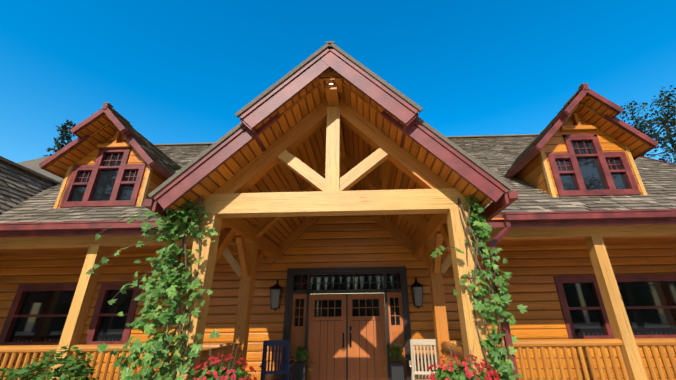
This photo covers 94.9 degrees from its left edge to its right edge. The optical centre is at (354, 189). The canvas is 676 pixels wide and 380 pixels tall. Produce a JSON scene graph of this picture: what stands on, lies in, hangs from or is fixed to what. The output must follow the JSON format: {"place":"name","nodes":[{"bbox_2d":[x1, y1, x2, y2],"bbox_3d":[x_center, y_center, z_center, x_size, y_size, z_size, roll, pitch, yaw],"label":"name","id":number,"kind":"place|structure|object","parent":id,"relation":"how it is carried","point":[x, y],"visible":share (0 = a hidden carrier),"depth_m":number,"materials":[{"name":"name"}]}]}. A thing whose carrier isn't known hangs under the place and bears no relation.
{"place":"outdoors","nodes":[
{"label":"outdoors","id":0,"kind":"place"},
{"bbox_2d":[289,346,314,379],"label":"potted plant","id":1,"kind":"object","parent":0,"point":[299,370],"depth_m":6.81,"materials":[{"name":"black"}]},
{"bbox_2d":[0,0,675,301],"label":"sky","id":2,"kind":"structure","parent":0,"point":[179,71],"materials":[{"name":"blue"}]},
{"bbox_2d":[382,343,408,379],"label":"potted plant","id":3,"kind":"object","parent":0,"point":[397,371],"depth_m":6.75,"materials":[{"name":"black"}]},
{"label":"ground","id":4,"kind":"structure","parent":0,"visible":0},
{"bbox_2d":[0,345,99,379],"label":"shrub","id":5,"kind":"object","parent":4,"relation":"on","point":[81,371],"visible":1,"depth_m":3.99,"materials":[{"name":"green plant"}]},
{"bbox_2d":[42,120,75,157],"bbox_3d":[-26.939,2.425,25.830,4.263,19.500,4.324,-1,-22,1],"label":"tree","id":6,"kind":"object","parent":4,"relation":"on","point":[64,132],"visible":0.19,"depth_m":28.59,"materials":[{"name":"green plant"}]},
{"bbox_2d":[619,85,675,163],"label":"tree","id":7,"kind":"object","parent":4,"relation":"on","point":[644,126],"visible":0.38,"depth_m":25.24,"materials":[{"name":"green plant"}]},
{"bbox_2d":[663,148,675,163],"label":"tree","id":8,"kind":"object","parent":4,"relation":"on","point":[669,158],"visible":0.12,"depth_m":32.29,"materials":[{"name":"green plant"}]},
{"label":"porch deck","id":9,"kind":"structure","parent":4,"relation":"on","visible":0},
{"bbox_2d":[185,343,256,379],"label":"flowers","id":10,"kind":"object","parent":9,"relation":"on","point":[224,372],"visible":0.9,"depth_m":3.64,"materials":[{"name":"red plant"}]},
{"bbox_2d":[260,340,293,379],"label":"rocking chair","id":11,"kind":"object","parent":9,"relation":"on","point":[286,374],"visible":1,"depth_m":6.20,"materials":[{"name":"blue wood"}]},
{"bbox_2d":[0,84,675,379],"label":"timber frame","id":12,"kind":"object","parent":9,"relation":"on","point":[230,204],"visible":0.94,"depth_m":5.00,"materials":[{"name":"beige wood"}]},
{"bbox_2d":[86,169,220,379],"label":"vine","id":13,"kind":"object","parent":12,"relation":"attached to","point":[167,287],"visible":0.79,"depth_m":3.87,"materials":[{"name":"green plant"}]},
{"bbox_2d":[143,41,518,260],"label":"bay roof","id":14,"kind":"structure","parent":12,"relation":"on","point":[274,112],"depth_m":4.50,"materials":[{"name":"red wood"}]},
{"bbox_2d":[0,338,675,379],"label":"railing","id":15,"kind":"object","parent":12,"relation":"attached to","point":[519,345],"visible":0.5,"depth_m":5.32,"materials":[{"name":"orange wood"}]},
{"bbox_2d":[430,195,527,379],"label":"vine","id":16,"kind":"object","parent":12,"relation":"attached to","point":[480,229],"visible":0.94,"depth_m":3.83,"materials":[{"name":"green plant"}]},
{"bbox_2d":[4,245,675,353],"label":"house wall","id":17,"kind":"structure","parent":9,"relation":"on","point":[348,264],"depth_m":8.00,"materials":[{"name":"wood"}]},
{"bbox_2d":[0,156,60,212],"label":"wing roofs","id":18,"kind":"structure","parent":17,"relation":"attached to","point":[19,183],"depth_m":7.52,"materials":[{"name":"grey wood"}]},
{"bbox_2d":[269,279,283,310],"bbox_3d":[-1.928,2.576,7.610,0.320,0.740,0.320,-1,-22,1],"label":"lantern","id":19,"kind":"object","parent":17,"relation":"attached to","point":[276,291],"visible":1,"depth_m":7.52,"materials":[{"name":"black"}]},
{"bbox_2d":[0,215,675,379],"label":"log courses","id":20,"kind":"object","parent":17,"relation":"attached to","point":[533,270],"visible":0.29,"depth_m":7.80,"materials":[{"name":"orange wood"}]},
{"bbox_2d":[0,134,675,255],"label":"roof","id":21,"kind":"structure","parent":17,"relation":"on","point":[37,215],"depth_m":6.49,"materials":[{"name":"grey wood"}]},
{"bbox_2d":[39,102,181,209],"bbox_3d":[-5.620,-0.083,8.509,2.588,2.476,4.085,-1,-22,1],"label":"dormer","id":22,"kind":"object","parent":21,"relation":"on","point":[109,156],"visible":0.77,"depth_m":7.08,"materials":[{"name":"wood"}]},
{"bbox_2d":[488,221,518,379],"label":"downspout","id":23,"kind":"object","parent":21,"relation":"attached to","point":[507,337],"visible":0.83,"depth_m":3.86,"materials":[{"name":"red metal"}]},
{"bbox_2d":[504,83,658,198],"bbox_3d":[5.194,-0.394,8.282,2.588,2.616,4.085,-1,-22,1],"label":"dormer","id":24,"kind":"object","parent":21,"relation":"on","point":[586,141],"visible":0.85,"depth_m":6.86,"materials":[{"name":"wood"}]},
{"bbox_2d":[0,274,675,345],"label":"windows","id":25,"kind":"structure","parent":17,"relation":"attached to","point":[37,314],"depth_m":7.62,"materials":[{"name":"black glass"}]},
{"bbox_2d":[280,266,411,379],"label":"entry door","id":26,"kind":"structure","parent":17,"relation":"attached to","point":[333,330],"depth_m":7.54,"materials":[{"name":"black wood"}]},
{"bbox_2d":[410,277,422,308],"bbox_3d":[1.510,2.498,7.529,0.320,0.740,0.320,-1,-22,1],"label":"lantern","id":27,"kind":"object","parent":17,"relation":"attached to","point":[416,287],"visible":1,"depth_m":7.43,"materials":[{"name":"black"}]},
{"bbox_2d":[409,339,438,379],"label":"chair","id":28,"kind":"object","parent":9,"relation":"on","point":[412,362],"visible":0.67,"depth_m":5.95,"materials":[{"name":"white wood"}]},
{"bbox_2d":[426,338,499,379],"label":"flowers","id":29,"kind":"object","parent":9,"relation":"on","point":[464,371],"visible":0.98,"depth_m":3.45,"materials":[{"name":"red plant"}]}
]}

